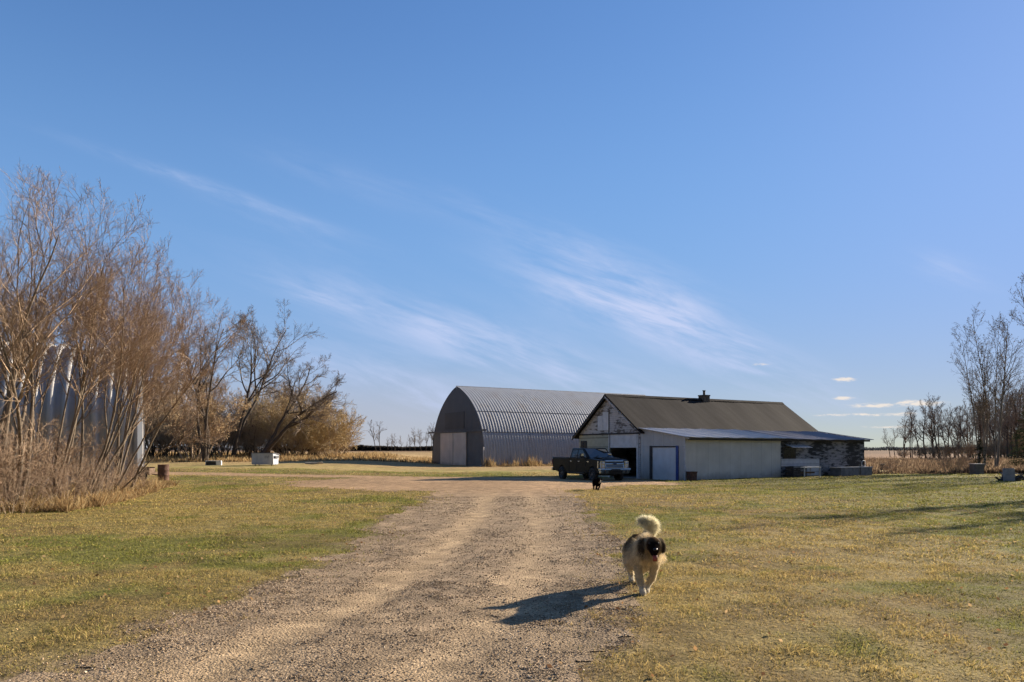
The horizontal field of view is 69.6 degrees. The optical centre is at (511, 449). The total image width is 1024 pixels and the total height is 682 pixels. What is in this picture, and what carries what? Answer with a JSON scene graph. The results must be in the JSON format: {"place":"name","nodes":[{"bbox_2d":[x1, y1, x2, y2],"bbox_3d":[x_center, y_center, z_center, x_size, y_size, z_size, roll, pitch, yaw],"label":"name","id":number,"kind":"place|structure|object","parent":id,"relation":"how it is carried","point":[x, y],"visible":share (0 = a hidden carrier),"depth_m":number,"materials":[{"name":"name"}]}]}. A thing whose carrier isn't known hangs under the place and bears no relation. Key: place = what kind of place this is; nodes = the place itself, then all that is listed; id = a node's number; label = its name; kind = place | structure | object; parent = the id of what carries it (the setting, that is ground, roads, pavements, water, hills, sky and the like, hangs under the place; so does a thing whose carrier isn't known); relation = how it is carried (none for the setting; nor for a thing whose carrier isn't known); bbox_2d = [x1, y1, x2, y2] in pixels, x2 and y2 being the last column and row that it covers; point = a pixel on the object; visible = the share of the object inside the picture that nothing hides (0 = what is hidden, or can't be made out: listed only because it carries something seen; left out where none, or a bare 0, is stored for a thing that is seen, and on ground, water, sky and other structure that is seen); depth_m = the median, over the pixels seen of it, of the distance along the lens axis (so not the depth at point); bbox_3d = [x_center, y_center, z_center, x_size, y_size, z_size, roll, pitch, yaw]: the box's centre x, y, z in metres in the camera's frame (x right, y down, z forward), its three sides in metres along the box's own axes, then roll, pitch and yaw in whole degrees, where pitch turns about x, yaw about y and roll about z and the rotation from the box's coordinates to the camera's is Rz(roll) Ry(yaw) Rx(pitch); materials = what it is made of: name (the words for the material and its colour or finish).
{"place":"outdoors","nodes":[
{"label":"outdoors","id":0,"kind":"place"},
{"bbox_2d":[251,452,279,465],"bbox_3d":[-20.749,0.768,62.010,2.100,1.110,1.380,0,0,4],"label":"dumpster","id":1,"kind":"object","parent":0,"point":[265,458],"visible":0.94,"depth_m":61.38,"materials":[{"name":"metal"}]},
{"bbox_2d":[145,450,437,463],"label":"field edge grass","id":2,"kind":"structure","parent":0,"point":[360,455],"depth_m":81.63,"materials":[{"name":"plant"}]},
{"bbox_2d":[3,471,677,681],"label":"gravel driveway","id":3,"kind":"structure","parent":0,"point":[504,488],"depth_m":8.04,"materials":[{"name":"gravel"}]},
{"bbox_2d":[551,448,629,480],"bbox_3d":[4.530,0.855,44.101,2.300,1.922,6.005,0,0,-25],"label":"pickup truck","id":4,"kind":"object","parent":3,"relation":"on","point":[592,464],"visible":0.99,"depth_m":42.79,"materials":[{"name":"paint"}]},
{"bbox_2d":[0,450,1023,681],"bbox_3d":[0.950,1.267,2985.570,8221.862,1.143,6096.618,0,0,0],"label":"ground","id":5,"kind":"structure","parent":0,"point":[800,671],"depth_m":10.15,"materials":[{"name":"plant"}]},
{"bbox_2d":[0,408,42,485],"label":"bare shrub","id":6,"kind":"object","parent":5,"relation":"on","point":[9,445],"visible":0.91,"depth_m":19.97,"materials":[{"name":"plant"}]},
{"bbox_2d":[0,442,45,480],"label":"bare shrub","id":7,"kind":"object","parent":5,"relation":"on","point":[26,459],"visible":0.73,"depth_m":20.83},
{"bbox_2d":[0,408,62,505],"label":"bare shrub","id":8,"kind":"object","parent":5,"relation":"on","point":[24,458],"visible":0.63,"depth_m":21.39,"materials":[{"name":"plant"}]},
{"bbox_2d":[0,466,72,515],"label":"bare shrub","id":9,"kind":"object","parent":5,"relation":"on","point":[39,484],"visible":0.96,"depth_m":19.75,"materials":[{"name":"plant"}]},
{"bbox_2d":[0,433,74,497],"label":"bare shrub","id":10,"kind":"object","parent":5,"relation":"on","point":[38,460],"visible":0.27,"depth_m":22.58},
{"bbox_2d":[0,254,83,435],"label":"bare tree","id":11,"kind":"object","parent":5,"relation":"on","point":[6,374],"visible":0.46,"depth_m":22.93,"materials":[{"name":"brown plant"}]},
{"bbox_2d":[0,427,101,500],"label":"bare shrub","id":12,"kind":"object","parent":5,"relation":"on","point":[52,453],"visible":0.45,"depth_m":23.32,"materials":[{"name":"plant"}]},
{"bbox_2d":[0,395,108,492],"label":"bare shrub","id":13,"kind":"object","parent":5,"relation":"on","point":[65,427],"visible":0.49,"depth_m":26.40,"materials":[{"name":"plant"}]},
{"bbox_2d":[0,266,131,489],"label":"bare tree","id":14,"kind":"object","parent":5,"relation":"on","point":[44,394],"visible":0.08,"depth_m":28.87,"materials":[{"name":"brown plant"}]},
{"bbox_2d":[0,158,135,503],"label":"bare tree","id":15,"kind":"object","parent":5,"relation":"on","point":[20,341],"visible":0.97,"depth_m":21.19,"materials":[{"name":"brown plant"}]},
{"bbox_2d":[21,447,115,502],"bbox_3d":[-13.163,0.828,21.321,2.818,1.935,2.205,0,0,31],"label":"bare shrub","id":16,"kind":"object","parent":5,"relation":"on","point":[60,475],"visible":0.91,"depth_m":21.53,"materials":[{"name":"plant"}]},
{"bbox_2d":[0,341,144,485],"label":"bin","id":17,"kind":"object","parent":5,"relation":"on","point":[54,402],"visible":0.18,"depth_m":35.62,"materials":[{"name":"metal"}]},
{"bbox_2d":[23,424,129,487],"bbox_3d":[-16.227,0.415,26.866,4.228,2.902,3.308,0,0,-12],"label":"bare shrub","id":18,"kind":"object","parent":5,"relation":"on","point":[87,453],"visible":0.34,"depth_m":26.57,"materials":[{"name":"plant"}]},
{"bbox_2d":[0,477,180,512],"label":"dry grass","id":19,"kind":"structure","parent":5,"relation":"on","point":[64,504],"depth_m":22.27,"materials":[{"name":"plant"}]},
{"bbox_2d":[12,173,176,498],"bbox_3d":[-13.063,-3.469,23.805,4.291,10.739,4.846,0,0,40],"label":"bare tree","id":20,"kind":"object","parent":5,"relation":"on","point":[82,392],"visible":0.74,"depth_m":23.50,"materials":[{"name":"brown plant"}]},
{"bbox_2d":[67,453,134,496],"bbox_3d":[-13.858,0.941,24.806,2.090,1.752,1.982,0,0,-28],"label":"bare shrub","id":21,"kind":"object","parent":5,"relation":"on","point":[102,478],"visible":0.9,"depth_m":24.63,"materials":[{"name":"plant"}]},
{"bbox_2d":[2,214,208,498],"bbox_3d":[-13.070,-2.856,24.995,7.147,9.556,6.694,0,0,-44],"label":"bare tree","id":22,"kind":"object","parent":5,"relation":"on","point":[106,449],"visible":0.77,"depth_m":25.44,"materials":[{"name":"brown plant"}]},
{"bbox_2d":[88,449,152,483],"bbox_3d":[-16.470,0.809,30.792,2.313,2.045,2.438,0,0,19],"label":"bare shrub","id":23,"kind":"object","parent":5,"relation":"on","point":[136,466],"visible":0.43,"depth_m":31.04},
{"bbox_2d":[112,460,148,479],"bbox_3d":[-17.470,1.073,33.644,1.652,1.460,1.741,0,0,-25],"label":"bare shrub","id":24,"kind":"object","parent":5,"relation":"on","point":[145,472],"visible":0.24,"depth_m":33.67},
{"bbox_2d":[111,468,154,489],"bbox_3d":[-14.978,1.235,28.475,2.159,1.132,1.582,0,0,13],"label":"bare shrub","id":25,"kind":"object","parent":5,"relation":"on","point":[122,484],"visible":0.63,"depth_m":28.55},
{"bbox_2d":[137,467,157,480],"bbox_3d":[-19.822,1.285,39.419,2.453,0.730,1.060,0,0,-10],"label":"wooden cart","id":26,"kind":"object","parent":5,"relation":"on","point":[152,468],"visible":0.23,"depth_m":39.06,"materials":[{"name":"brown wood"}]},
{"bbox_2d":[60,257,239,491],"bbox_3d":[-13.261,-2.779,28.843,6.076,9.370,5.873,0,0,0],"label":"bare tree","id":27,"kind":"object","parent":5,"relation":"on","point":[161,399],"visible":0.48,"depth_m":27.82,"materials":[{"name":"brown plant"}]},
{"bbox_2d":[70,264,253,488],"bbox_3d":[-13.642,-2.853,29.651,8.438,9.568,6.447,0,0,26],"label":"bare tree","id":28,"kind":"object","parent":5,"relation":"on","point":[182,338],"visible":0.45,"depth_m":28.88,"materials":[{"name":"brown plant"}]},
{"bbox_2d":[157,464,168,479],"bbox_3d":[-18.550,1.202,39.200,0.584,0.850,0.584,0,0,0],"label":"rusty barrel","id":29,"kind":"object","parent":5,"relation":"on","point":[163,470],"visible":0.84,"depth_m":38.97,"materials":[{"name":"brown metal"}]},
{"bbox_2d":[145,372,190,454],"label":"bare tree","id":30,"kind":"object","parent":5,"relation":"on","point":[158,411],"visible":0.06,"depth_m":90.02,"materials":[{"name":"brown plant"}]},
{"bbox_2d":[145,384,195,455],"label":"brown shrub","id":31,"kind":"object","parent":5,"relation":"on","point":[156,448],"visible":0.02,"depth_m":90.24,"materials":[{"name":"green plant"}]},
{"bbox_2d":[145,401,197,456],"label":"brown shrub","id":32,"kind":"object","parent":5,"relation":"on","point":[169,449],"visible":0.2,"depth_m":86.75,"materials":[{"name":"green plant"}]},
{"bbox_2d":[145,402,205,456],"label":"brown shrub","id":33,"kind":"object","parent":5,"relation":"on","point":[165,442],"visible":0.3,"depth_m":85.11,"materials":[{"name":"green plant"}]},
{"bbox_2d":[147,397,233,454],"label":"brown shrub","id":34,"kind":"object","parent":5,"relation":"on","point":[185,422],"visible":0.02,"depth_m":91.55,"materials":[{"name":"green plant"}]},
{"bbox_2d":[159,360,226,454],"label":"bare tree","id":35,"kind":"object","parent":5,"relation":"on","point":[216,393],"visible":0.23,"depth_m":93.27,"materials":[{"name":"brown plant"}]},
{"bbox_2d":[162,415,233,455],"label":"brown shrub","id":36,"kind":"object","parent":5,"relation":"on","point":[187,440],"visible":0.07,"depth_m":87.02,"materials":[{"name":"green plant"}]},
{"bbox_2d":[158,376,250,459],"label":"shrub","id":37,"kind":"object","parent":5,"relation":"on","point":[192,444],"visible":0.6,"depth_m":75.26,"materials":[{"name":"brown plant"}]},
{"bbox_2d":[163,304,261,461],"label":"bare tree","id":38,"kind":"object","parent":5,"relation":"on","point":[205,449],"visible":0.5,"depth_m":71.40,"materials":[{"name":"brown plant"}]},
{"bbox_2d":[175,394,262,454],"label":"brown shrub","id":39,"kind":"object","parent":5,"relation":"on","point":[223,417],"visible":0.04,"depth_m":91.54,"materials":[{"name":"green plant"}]},
{"bbox_2d":[189,413,252,455],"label":"brown shrub","id":40,"kind":"object","parent":5,"relation":"on","point":[223,449],"visible":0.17,"depth_m":85.36,"materials":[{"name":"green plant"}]},
{"bbox_2d":[215,401,280,455],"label":"brown shrub","id":41,"kind":"object","parent":5,"relation":"on","point":[249,426],"visible":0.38,"depth_m":86.23,"materials":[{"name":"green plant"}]},
{"bbox_2d":[215,368,283,452],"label":"bare tree","id":42,"kind":"object","parent":5,"relation":"on","point":[232,393],"visible":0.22,"depth_m":98.40,"materials":[{"name":"brown plant"}]},
{"bbox_2d":[229,419,283,455],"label":"brown shrub","id":43,"kind":"object","parent":5,"relation":"on","point":[255,447],"visible":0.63,"depth_m":85.77,"materials":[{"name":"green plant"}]},
{"bbox_2d":[221,385,302,452],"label":"brown shrub","id":44,"kind":"object","parent":5,"relation":"on","point":[230,404],"visible":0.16,"depth_m":91.31,"materials":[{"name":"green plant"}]},
{"bbox_2d":[221,299,322,456],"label":"cottonwood tree","id":45,"kind":"object","parent":5,"relation":"on","point":[255,345],"visible":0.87,"depth_m":84.47,"materials":[{"name":"brown plant"}]},
{"bbox_2d":[249,409,308,454],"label":"brown shrub","id":46,"kind":"object","parent":5,"relation":"on","point":[283,435],"visible":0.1,"depth_m":89.42,"materials":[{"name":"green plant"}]},
{"bbox_2d":[262,374,303,453],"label":"bare tree","id":47,"kind":"object","parent":5,"relation":"on","point":[285,391],"visible":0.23,"depth_m":96.64,"materials":[{"name":"brown plant"}]},
{"bbox_2d":[226,384,360,457],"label":"golden bush","id":48,"kind":"object","parent":5,"relation":"on","point":[290,438],"visible":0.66,"depth_m":86.83,"materials":[{"name":"plant"}]},
{"bbox_2d":[255,392,342,454],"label":"brown shrub","id":49,"kind":"object","parent":5,"relation":"on","point":[293,408],"visible":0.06,"depth_m":92.85,"materials":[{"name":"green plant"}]},
{"bbox_2d":[262,348,346,451],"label":"cottonwood tree","id":50,"kind":"object","parent":5,"relation":"on","point":[271,443],"visible":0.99,"depth_m":81.44,"materials":[{"name":"brown plant"}]},
{"bbox_2d":[287,379,339,454],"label":"bare tree","id":51,"kind":"object","parent":5,"relation":"on","point":[314,397],"visible":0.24,"depth_m":97.04,"materials":[{"name":"brown plant"}]},
{"bbox_2d":[288,399,367,456],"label":"golden bush","id":52,"kind":"object","parent":5,"relation":"on","point":[335,425],"visible":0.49,"depth_m":88.58,"materials":[{"name":"plant"}]},
{"bbox_2d":[330,428,358,453],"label":"brown shrub","id":53,"kind":"object","parent":5,"relation":"on","point":[348,448],"visible":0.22,"depth_m":94.10,"materials":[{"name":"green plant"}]},
{"bbox_2d":[272,445,432,450],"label":"treeline","id":54,"kind":"object","parent":5,"relation":"on","point":[382,448],"visible":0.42,"depth_m":460.67,"materials":[{"name":"plant"}]},
{"bbox_2d":[0,497,1022,676],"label":"fallen leaves","id":55,"kind":"object","parent":5,"relation":"on","point":[694,647],"visible":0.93,"depth_m":11.52,"materials":[{"name":"brown plant"}]},
{"bbox_2d":[481,455,552,466],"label":"dry weeds","id":56,"kind":"object","parent":5,"relation":"on","point":[514,464],"visible":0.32,"depth_m":75.48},
{"bbox_2d":[428,386,645,466],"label":"arched barn","id":57,"kind":"structure","parent":5,"relation":"on","point":[474,426],"depth_m":79.91,"materials":[{"name":"metal"}]},
{"bbox_2d":[440,433,452,464],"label":"sliding door","id":58,"kind":"structure","parent":57,"relation":"in","point":[446,439],"depth_m":83.01,"materials":[{"name":"metal"}]},
{"bbox_2d":[453,432,466,465],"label":"sliding door","id":59,"kind":"structure","parent":57,"relation":"in","point":[459,438],"depth_m":79.90,"materials":[{"name":"metal"}]},
{"bbox_2d":[592,478,601,490],"bbox_3d":[3.628,1.455,31.302,0.321,0.587,1.079,0,0,-4],"label":"dog","id":60,"kind":"object","parent":5,"relation":"on","point":[596,482],"visible":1,"depth_m":31.14},
{"bbox_2d":[622,514,667,595],"bbox_3d":[1.631,1.256,8.933,0.597,0.915,1.423,0,0,2],"label":"dog","id":61,"kind":"object","parent":5,"relation":"on","point":[643,552],"visible":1,"depth_m":8.68},
{"bbox_2d":[686,471,696,480],"bbox_3d":[10.331,1.510,42.333,0.500,0.530,0.440,0,0,-30],"label":"rusty bin","id":62,"kind":"object","parent":5,"relation":"on","point":[691,475],"visible":1,"depth_m":42.20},
{"bbox_2d":[572,390,873,480],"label":"farm workshop","id":63,"kind":"structure","parent":5,"relation":"on","point":[704,436],"depth_m":47.95,"materials":[{"name":"metal"}]},
{"bbox_2d":[610,434,635,447],"bbox_3d":[7.178,-0.570,47.464,0.068,0.860,2.720,0,0,-30],"label":"overhead door","id":64,"kind":"structure","parent":63,"relation":"in","point":[619,440],"depth_m":47.41,"materials":[{"name":"metal"}]},
{"bbox_2d":[649,446,678,480],"bbox_3d":[9.086,0.875,44.027,0.120,2.250,2.540,0,0,-30],"label":"garage door","id":65,"kind":"structure","parent":63,"relation":"in","point":[663,460],"depth_m":44.01,"materials":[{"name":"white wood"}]},
{"bbox_2d":[783,447,795,458],"bbox_3d":[17.659,0.180,46.897,1.200,0.760,0.055,0,0,-30],"label":"window","id":66,"kind":"structure","parent":63,"relation":"in","point":[790,453],"depth_m":46.86,"materials":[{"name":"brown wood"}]},
{"bbox_2d":[785,467,800,476],"bbox_3d":[17.659,1.397,46.299,0.680,0.610,0.600,0,0,-30],"label":"dark crate","id":67,"kind":"object","parent":5,"relation":"on","point":[791,472],"visible":0.99,"depth_m":46.12,"materials":[{"name":"brown wood"}]},
{"bbox_2d":[829,467,859,475],"bbox_3d":[21.916,1.408,48.526,1.960,0.560,0.900,0,0,-30],"label":"feed trough","id":68,"kind":"object","parent":5,"relation":"on","point":[842,471],"visible":0.96,"depth_m":48.11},
{"bbox_2d":[858,466,871,474],"bbox_3d":[23.362,1.408,49.361,1.300,0.560,0.900,0,0,-30],"label":"feed trough","id":69,"kind":"object","parent":5,"relation":"on","point":[865,470],"visible":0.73,"depth_m":49.00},
{"bbox_2d":[876,458,903,471],"bbox_3d":[27.521,1.186,53.387,1.616,1.279,1.663,0,0,-21],"label":"straw shrub","id":70,"kind":"object","parent":5,"relation":"on","point":[890,466],"visible":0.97,"depth_m":53.44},
{"bbox_2d":[891,412,910,453],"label":"aspen tree","id":71,"kind":"object","parent":5,"relation":"on","point":[899,432],"visible":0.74,"depth_m":159.50,"materials":[{"name":"grey plant"}]},
{"bbox_2d":[899,408,925,457],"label":"aspen tree","id":72,"kind":"object","parent":5,"relation":"on","point":[910,432],"visible":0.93,"depth_m":148.83,"materials":[{"name":"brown plant"}]},
{"bbox_2d":[908,444,928,457],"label":"brown shrub","id":73,"kind":"object","parent":5,"relation":"on","point":[914,452],"visible":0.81,"depth_m":145.65,"materials":[{"name":"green plant"}]},
{"bbox_2d":[864,446,975,450],"bbox_3d":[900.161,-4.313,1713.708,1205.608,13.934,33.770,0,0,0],"label":"woods","id":74,"kind":"object","parent":5,"relation":"on","point":[882,448],"visible":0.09,"depth_m":1706.11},
{"bbox_2d":[911,399,936,457],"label":"aspen tree","id":75,"kind":"object","parent":5,"relation":"on","point":[922,420],"visible":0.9,"depth_m":146.61,"materials":[{"name":"brown plant"}]},
{"bbox_2d":[915,441,942,458],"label":"brown shrub","id":76,"kind":"object","parent":5,"relation":"on","point":[932,449],"visible":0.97,"depth_m":143.73,"materials":[{"name":"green plant"}]},
{"bbox_2d":[916,398,941,456],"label":"aspen tree","id":77,"kind":"object","parent":5,"relation":"on","point":[931,424],"visible":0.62,"depth_m":149.52,"materials":[{"name":"brown plant"}]},
{"bbox_2d":[914,392,953,458],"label":"aspen tree","id":78,"kind":"object","parent":5,"relation":"on","point":[933,421],"visible":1,"depth_m":143.29,"materials":[{"name":"brown plant"}]},
{"bbox_2d":[864,456,1023,473],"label":"fallow field grass","id":79,"kind":"structure","parent":5,"relation":"on","point":[920,465],"depth_m":62.27,"materials":[{"name":"plant"}]},
{"bbox_2d":[938,408,957,444],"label":"aspen tree","id":80,"kind":"object","parent":5,"relation":"on","point":[947,414],"visible":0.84,"depth_m":146.60,"materials":[{"name":"grey plant"}]},
{"bbox_2d":[927,447,971,473],"bbox_3d":[30.788,0.760,51.880,2.873,2.210,2.792,0,0,26],"label":"straw shrub","id":81,"kind":"object","parent":5,"relation":"on","point":[963,463],"visible":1,"depth_m":51.64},
{"bbox_2d":[936,441,965,456],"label":"brown shrub","id":82,"kind":"object","parent":5,"relation":"on","point":[947,449],"visible":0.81,"depth_m":142.04,"materials":[{"name":"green plant"}]},
{"bbox_2d":[939,404,970,457],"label":"aspen tree","id":83,"kind":"object","parent":5,"relation":"on","point":[954,423],"visible":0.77,"depth_m":145.96,"materials":[{"name":"brown plant"}]},
{"bbox_2d":[949,437,976,458],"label":"brown shrub","id":84,"kind":"object","parent":5,"relation":"on","point":[960,449],"visible":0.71,"depth_m":139.92,"materials":[{"name":"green plant"}]},
{"bbox_2d":[952,407,974,456],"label":"aspen tree","id":85,"kind":"object","parent":5,"relation":"on","point":[957,424],"visible":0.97,"depth_m":142.19,"materials":[{"name":"brown plant"}]},
{"bbox_2d":[953,400,984,457],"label":"aspen tree","id":86,"kind":"object","parent":5,"relation":"on","point":[967,419],"visible":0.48,"depth_m":158.62,"materials":[{"name":"brown plant"}]},
{"bbox_2d":[959,441,986,458],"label":"brown shrub","id":87,"kind":"object","parent":5,"relation":"on","point":[970,452],"visible":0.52,"depth_m":137.86,"materials":[{"name":"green plant"}]},
{"bbox_2d":[969,463,984,473],"bbox_3d":[32.301,1.316,51.195,0.740,0.730,0.650,0,0,-8],"label":"grey box","id":88,"kind":"object","parent":5,"relation":"on","point":[976,468],"visible":0.92,"depth_m":50.95,"materials":[{"name":"paint"}]},
{"bbox_2d":[969,440,991,466],"bbox_3d":[34.656,0.556,54.573,2.380,2.717,2.360,0,0,0],"label":"spruce tree","id":89,"kind":"object","parent":5,"relation":"on","point":[979,447],"visible":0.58,"depth_m":54.46,"materials":[{"name":"green plant"}]},
{"bbox_2d":[963,396,998,456],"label":"aspen tree","id":90,"kind":"object","parent":5,"relation":"on","point":[979,422],"visible":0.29,"depth_m":137.33,"materials":[{"name":"brown plant"}]},
{"bbox_2d":[950,302,1023,467],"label":"poplar tree","id":91,"kind":"object","parent":5,"relation":"on","point":[981,402],"visible":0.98,"depth_m":56.30,"materials":[{"name":"brown plant"}]},
{"bbox_2d":[977,400,1004,450],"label":"aspen tree","id":92,"kind":"object","parent":5,"relation":"on","point":[990,420],"visible":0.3,"depth_m":128.52,"materials":[{"name":"brown plant"}]},
{"bbox_2d":[974,434,1013,458],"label":"brown shrub","id":93,"kind":"object","parent":5,"relation":"on","point":[988,450],"visible":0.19,"depth_m":132.27,"materials":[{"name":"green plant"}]},
{"bbox_2d":[987,436,1019,458],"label":"brown shrub","id":94,"kind":"object","parent":5,"relation":"on","point":[1001,454],"visible":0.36,"depth_m":128.72,"materials":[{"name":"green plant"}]},
{"bbox_2d":[990,373,1023,458],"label":"aspen tree","id":95,"kind":"object","parent":5,"relation":"on","point":[1013,425],"visible":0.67,"depth_m":115.56,"materials":[{"name":"brown plant"}]},
{"bbox_2d":[994,391,1019,458],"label":"aspen tree","id":96,"kind":"object","parent":5,"relation":"on","point":[1006,439],"visible":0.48,"depth_m":120.63,"materials":[{"name":"brown plant"}]},
{"bbox_2d":[992,435,1023,457],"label":"brown shrub","id":97,"kind":"object","parent":5,"relation":"on","point":[1009,448],"visible":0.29,"depth_m":126.27,"materials":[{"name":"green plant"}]},
{"bbox_2d":[1002,468,1014,480],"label":"stone slab","id":98,"kind":"structure","parent":5,"relation":"on","point":[1008,474],"depth_m":40.01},
{"bbox_2d":[994,472,1023,480],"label":"debris heap","id":99,"kind":"object","parent":5,"relation":"on","point":[1019,477],"visible":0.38,"depth_m":40.41,"materials":[{"name":"brown wood"}]},
{"bbox_2d":[998,389,1021,456],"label":"aspen tree","id":100,"kind":"object","parent":5,"relation":"on","point":[1002,430],"visible":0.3,"depth_m":124.73,"materials":[{"name":"brown plant"}]},
{"bbox_2d":[1001,430,1023,458],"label":"brown shrub","id":101,"kind":"object","parent":5,"relation":"on","point":[1013,444],"visible":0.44,"depth_m":124.81,"materials":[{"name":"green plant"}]},
{"bbox_2d":[1002,398,1023,466],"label":"spruce tree","id":102,"kind":"object","parent":5,"relation":"on","point":[1022,445],"visible":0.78,"depth_m":60.27,"materials":[{"name":"green plant"}]},
{"bbox_2d":[1008,272,1023,399],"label":"poplar tree","id":103,"kind":"object","parent":5,"relation":"on","point":[1011,312],"visible":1,"depth_m":52.99,"materials":[{"name":"brown plant"}]},
{"bbox_2d":[0,0,1023,449],"label":"sky","id":104,"kind":"structure","parent":0,"point":[799,204],"materials":[{"name":"blue"}]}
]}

